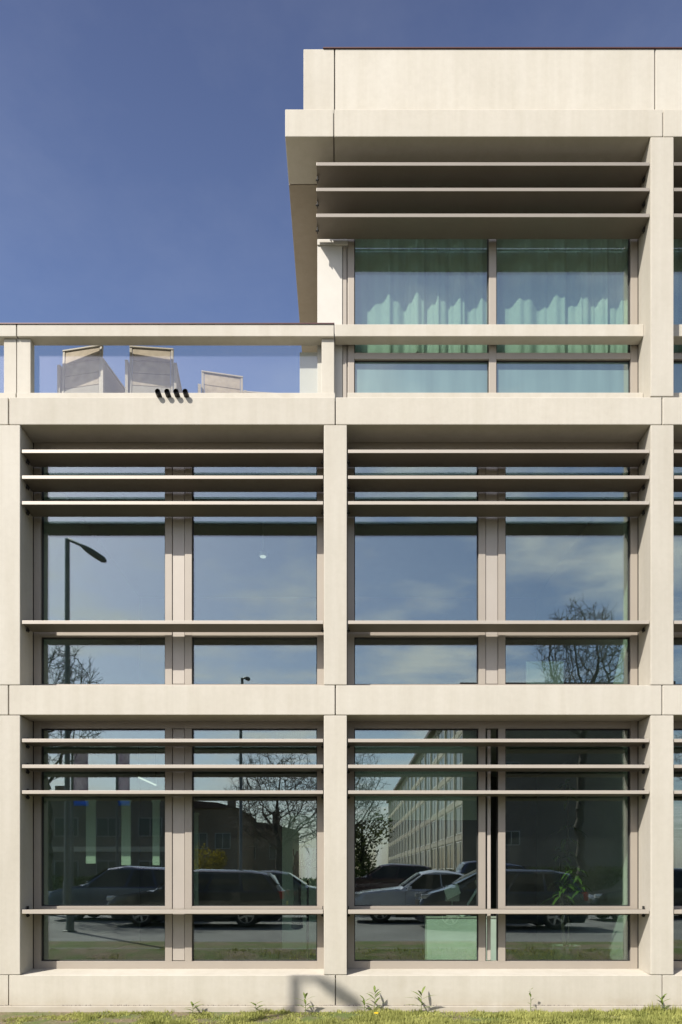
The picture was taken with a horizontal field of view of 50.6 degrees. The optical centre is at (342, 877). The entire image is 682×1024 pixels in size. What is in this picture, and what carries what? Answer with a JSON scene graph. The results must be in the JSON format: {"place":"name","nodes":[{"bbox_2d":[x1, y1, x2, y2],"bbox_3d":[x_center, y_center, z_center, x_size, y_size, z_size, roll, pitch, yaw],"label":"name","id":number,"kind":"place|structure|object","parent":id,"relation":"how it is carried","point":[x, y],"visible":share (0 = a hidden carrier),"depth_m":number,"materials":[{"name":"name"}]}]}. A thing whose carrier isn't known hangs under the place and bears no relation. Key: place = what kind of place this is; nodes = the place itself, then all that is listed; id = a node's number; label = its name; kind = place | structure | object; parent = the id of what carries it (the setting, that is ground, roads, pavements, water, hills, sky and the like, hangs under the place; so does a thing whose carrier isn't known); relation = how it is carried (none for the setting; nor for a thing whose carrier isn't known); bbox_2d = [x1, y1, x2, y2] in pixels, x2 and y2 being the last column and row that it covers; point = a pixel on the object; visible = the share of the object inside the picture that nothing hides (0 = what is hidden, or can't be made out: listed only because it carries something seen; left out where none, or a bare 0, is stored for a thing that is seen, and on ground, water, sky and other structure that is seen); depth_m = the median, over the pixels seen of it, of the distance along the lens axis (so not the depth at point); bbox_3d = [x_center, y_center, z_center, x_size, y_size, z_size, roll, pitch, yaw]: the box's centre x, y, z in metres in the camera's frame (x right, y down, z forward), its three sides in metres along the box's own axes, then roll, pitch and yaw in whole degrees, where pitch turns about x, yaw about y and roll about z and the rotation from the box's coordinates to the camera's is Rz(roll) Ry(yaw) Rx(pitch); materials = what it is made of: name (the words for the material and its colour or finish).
{"place":"outdoors","nodes":[
{"label":"outdoors","id":0,"kind":"place"},
{"bbox_2d":[243,391,270,392],"bbox_3d":[-1.270,-6.576,10.703,0.670,0.862,0.672,0,0,-5],"label":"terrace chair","id":1,"kind":"object","parent":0,"point":[256,392],"visible":0.02,"depth_m":10.41,"materials":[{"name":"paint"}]},
{"bbox_2d":[0,1002,681,1023],"bbox_3d":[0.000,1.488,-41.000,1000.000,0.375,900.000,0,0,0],"label":"ground","id":2,"kind":"structure","parent":0,"point":[5,1015],"depth_m":8.62,"materials":[{"name":"green plant"}]},
{"bbox_2d":[188,1001,204,1013],"bbox_3d":[-1.836,1.602,8.853,0.301,0.147,0.194,0,0,0],"label":"weed plant","id":3,"kind":"object","parent":2,"relation":"on","point":[192,1004],"visible":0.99,"depth_m":8.86,"materials":[{"name":"green plant"}]},
{"bbox_2d":[295,992,315,1010],"bbox_3d":[-0.451,1.540,8.840,0.284,0.270,0.182,0,0,0],"label":"weed plant","id":4,"kind":"object","parent":2,"relation":"on","point":[304,994],"visible":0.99,"depth_m":8.84,"materials":[{"name":"green plant"}]},
{"bbox_2d":[0,47,681,1011],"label":"office building","id":5,"kind":"structure","parent":2,"relation":"on","point":[438,537],"depth_m":9.29,"materials":[{"name":"beige concrete"}]},
{"bbox_2d":[57,346,124,392],"bbox_3d":[-3.391,-6.576,9.823,0.670,0.862,0.672,0,0,11],"label":"terrace chair","id":6,"kind":"object","parent":5,"relation":"on","point":[87,369],"visible":0.66,"depth_m":9.55,"materials":[{"name":"paint"}]},
{"bbox_2d":[85,800,96,863],"bbox_3d":[-3.357,-0.606,9.630,0.151,0.849,0.036,0,0,0],"label":"panel blind","id":7,"kind":"object","parent":5,"relation":"hanging from","point":[90,831],"visible":1,"depth_m":9.62,"materials":[{"name":"fabric"}]},
{"bbox_2d":[120,800,131,864],"bbox_3d":[-2.888,-0.595,9.630,0.145,0.872,0.036,0,0,0],"label":"panel blind","id":8,"kind":"object","parent":5,"relation":"hanging from","point":[125,832],"visible":1,"depth_m":9.62,"materials":[{"name":"fabric"}]},
{"bbox_2d":[138,747,155,785],"bbox_3d":[-3.055,-1.748,11.300,0.026,0.560,0.621,0,0,10],"label":"tube lamp","id":9,"kind":"object","parent":5,"relation":"hanging from","point":[155,772],"visible":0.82,"depth_m":11.31,"materials":[{"name":"plastic"}]},
{"bbox_2d":[125,346,182,392],"bbox_3d":[-2.551,-6.576,9.823,0.670,0.862,0.672,0,0,-5],"label":"terrace chair","id":10,"kind":"object","parent":5,"relation":"on","point":[151,369],"visible":0.68,"depth_m":9.53,"materials":[{"name":"paint"}]},
{"bbox_2d":[152,800,160,864],"bbox_3d":[-2.487,-0.595,9.630,0.117,0.872,0.036,0,0,0],"label":"panel blind","id":11,"kind":"object","parent":5,"relation":"hanging from","point":[155,832],"visible":1,"depth_m":9.62,"materials":[{"name":"fabric"}]},
{"bbox_2d":[32,721,323,968],"bbox_3d":[-2.129,-0.439,9.440,3.827,3.299,0.120,0,0,0],"label":"window","id":12,"kind":"structure","parent":5,"relation":"in","point":[179,810],"depth_m":9.38,"materials":[{"name":"beige metal"}]},
{"bbox_2d":[33,443,323,684],"bbox_3d":[-2.129,-4.051,9.440,3.827,3.314,0.120,0,0,0],"label":"window","id":13,"kind":"structure","parent":5,"relation":"in","point":[179,531],"depth_m":9.38,"materials":[{"name":"beige metal"}]},
{"bbox_2d":[194,813,198,904],"bbox_3d":[-1.978,-0.238,9.670,0.106,1.252,0.036,0,0,0],"label":"panel blind","id":14,"kind":"object","parent":5,"relation":"hanging from","point":[196,858],"visible":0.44,"depth_m":9.66,"materials":[{"name":"fabric"}]},
{"bbox_2d":[198,370,246,392],"bbox_3d":[-1.732,-6.576,10.317,0.670,0.862,0.672,0,0,-12],"label":"terrace chair","id":15,"kind":"object","parent":5,"relation":"on","point":[214,382],"visible":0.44,"depth_m":10.04,"materials":[{"name":"paint"}]},
{"bbox_2d":[258,551,267,557],"bbox_3d":[-1.271,-5.377,11.500,0.150,0.556,0.150,0,0,0],"label":"pendant lamp","id":16,"kind":"object","parent":5,"relation":"hanging from","point":[262,554],"visible":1,"depth_m":11.46,"materials":[{"name":"white"}]},
{"bbox_2d":[281,815,315,948],"bbox_3d":[-0.681,0.072,11.325,0.554,2.100,0.066,0,0,0],"label":"room screen","id":17,"kind":"object","parent":5,"relation":"in","point":[299,833],"visible":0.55,"depth_m":11.30,"materials":[{"name":"paper"}]},
{"bbox_2d":[293,845,315,959],"bbox_3d":[-0.489,0.423,10.100,0.414,1.750,0.400,0,0,0],"label":"coat stand","id":18,"kind":"object","parent":5,"relation":"on","point":[308,862],"visible":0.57,"depth_m":10.09,"materials":[{"name":"metal"}]},
{"bbox_2d":[291,851,302,929],"bbox_3d":[-0.630,0.180,9.986,0.165,1.080,0.282,0,0,0],"label":"hanging coat","id":19,"kind":"object","parent":18,"relation":"hanging from","point":[297,922],"visible":0.93,"depth_m":9.91,"materials":[{"name":"fabric"}]},
{"bbox_2d":[355,730,476,819],"bbox_3d":[0.978,-1.419,9.622,1.726,1.315,0.020,0,0,0],"label":"roller blind","id":20,"kind":"object","parent":5,"relation":"attached to","point":[415,807],"visible":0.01,"depth_m":9.62,"materials":[{"name":"fabric"}]},
{"bbox_2d":[355,239,486,352],"bbox_3d":[1.020,-7.660,9.544,1.857,2.980,0.142,0,0,0],"label":"curtain","id":21,"kind":"object","parent":5,"relation":"hanging from","point":[420,281],"visible":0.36,"depth_m":9.54,"materials":[{"name":"white fabric"}]},
{"bbox_2d":[423,915,495,959],"bbox_3d":[1.686,0.926,10.350,1.016,0.743,0.420,0,0,0],"label":"cabinet","id":22,"kind":"object","parent":5,"relation":"on","point":[450,937],"visible":0.62,"depth_m":10.15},
{"bbox_2d":[445,885,459,915],"bbox_3d":[1.555,0.333,10.290,0.200,0.445,0.140,0,0,0],"label":"paper stand","id":23,"kind":"object","parent":22,"relation":"on","point":[455,898],"visible":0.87,"depth_m":10.22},
{"bbox_2d":[444,883,460,899],"bbox_3d":[1.549,0.202,10.202,0.225,0.160,0.010,-24,-12,0],"label":"paper sheet","id":24,"kind":"object","parent":23,"relation":"attached to","point":[452,891],"visible":1,"depth_m":10.20,"materials":[{"name":"paper"}]},
{"bbox_2d":[465,878,476,915],"bbox_3d":[1.859,0.272,10.285,0.352,0.562,0.170,0,0,0],"label":"desk lamp","id":25,"kind":"object","parent":22,"relation":"on","point":[472,896],"visible":0.4,"depth_m":10.28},
{"bbox_2d":[347,721,638,968],"bbox_3d":[1.946,-0.439,9.470,3.827,3.299,0.180,0,0,0],"label":"window","id":26,"kind":"structure","parent":5,"relation":"in","point":[481,727],"depth_m":9.38,"materials":[{"name":"beige metal"}]},
{"bbox_2d":[347,443,638,684],"bbox_3d":[1.946,-4.051,9.440,3.827,3.314,0.120,0,0,0],"label":"window","id":27,"kind":"structure","parent":5,"relation":"in","point":[491,531],"depth_m":9.38,"materials":[{"name":"beige metal"}]},
{"bbox_2d":[348,239,637,392],"bbox_3d":[1.966,-7.694,9.440,3.795,3.041,0.120,0,0,0],"label":"window","id":28,"kind":"structure","parent":5,"relation":"in","point":[491,371],"depth_m":9.43,"materials":[{"name":"glass"}]},
{"bbox_2d":[526,661,563,683],"bbox_3d":[2.689,-2.632,9.607,0.499,0.477,0.026,0,0,0],"label":"display board","id":29,"kind":"object","parent":5,"relation":"on","point":[544,672],"visible":0.56,"depth_m":9.59,"materials":[{"name":"glass"}]},
{"bbox_2d":[497,239,627,352],"bbox_3d":[2.896,-7.660,9.549,1.857,2.980,0.122,0,0,0],"label":"curtain","id":30,"kind":"object","parent":5,"relation":"hanging from","point":[562,281],"visible":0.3,"depth_m":9.55,"materials":[{"name":"white fabric"}]},
{"bbox_2d":[541,779,600,959],"bbox_3d":[3.121,-0.019,9.923,0.742,2.635,0.659,0,0,0],"label":"potted plant","id":31,"kind":"object","parent":5,"relation":"on","point":[565,951],"visible":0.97,"depth_m":9.90,"materials":[{"name":"green plant"}]},
{"bbox_2d":[623,730,626,959],"bbox_3d":[3.811,-0.362,9.650,0.062,3.320,0.180,0,0,0],"label":"window drape","id":32,"kind":"object","parent":5,"relation":"hanging from","point":[624,852],"depth_m":9.67,"materials":[{"name":"fabric"}]},
{"bbox_2d":[623,467,626,683],"bbox_3d":[3.814,-4.019,9.650,0.056,3.250,0.180,0,0,0],"label":"window drape","id":33,"kind":"object","parent":5,"relation":"hanging from","point":[624,586],"depth_m":9.68,"materials":[{"name":"fabric"}]},
{"bbox_2d":[673,214,681,352],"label":"curtain","id":34,"kind":"object","parent":5,"relation":"hanging from","point":[677,281],"visible":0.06,"depth_m":9.55,"materials":[{"name":"white fabric"}]},
{"bbox_2d":[673,721,681,968],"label":"window","id":35,"kind":"structure","parent":5,"relation":"in","point":[677,725],"depth_m":9.38,"materials":[{"name":"beige metal"}]},
{"bbox_2d":[673,443,681,684],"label":"window","id":36,"kind":"structure","parent":5,"relation":"in","point":[676,446],"depth_m":9.38,"materials":[{"name":"beige metal"}]},
{"bbox_2d":[673,353,681,392],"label":"window","id":37,"kind":"structure","parent":5,"relation":"in","point":[677,357],"depth_m":9.43,"materials":[{"name":"glass"}]},
{"bbox_2d":[360,995,371,1010],"bbox_3d":[0.280,1.562,8.850,0.205,0.227,0.136,0,0,0],"label":"weed plant","id":38,"kind":"object","parent":2,"relation":"on","point":[363,1001],"visible":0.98,"depth_m":8.85,"materials":[{"name":"green plant"}]},
{"bbox_2d":[366,985,380,1008],"bbox_3d":[0.380,1.505,8.834,0.293,0.341,0.219,0,0,-9],"label":"weed plant","id":39,"kind":"object","parent":2,"relation":"on","point":[375,991],"visible":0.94,"depth_m":8.86,"materials":[{"name":"green plant"}]},
{"bbox_2d":[405,987,432,1011],"bbox_3d":[0.956,1.510,8.846,0.421,0.330,0.263,0,0,0],"label":"weed plant","id":40,"kind":"object","parent":2,"relation":"on","point":[420,1000],"visible":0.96,"depth_m":8.85,"materials":[{"name":"green plant"}]},
{"bbox_2d":[656,994,668,1009],"bbox_3d":[3.920,1.551,8.850,0.330,0.248,0.166,0,0,-29],"label":"weed plant","id":41,"kind":"object","parent":2,"relation":"on","point":[661,1001],"visible":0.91,"depth_m":8.85,"materials":[{"name":"green plant"}]},
{"bbox_2d":[0,0,681,392],"label":"sky","id":42,"kind":"structure","parent":0,"point":[144,169],"materials":[{"name":"blue"}]},
{"bbox_2d":[1,1004,681,1005],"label":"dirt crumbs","id":43,"kind":"object","parent":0,"point":[332,1005],"visible":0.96,"depth_m":8.99,"materials":[{"name":"brown soil"}]}
]}

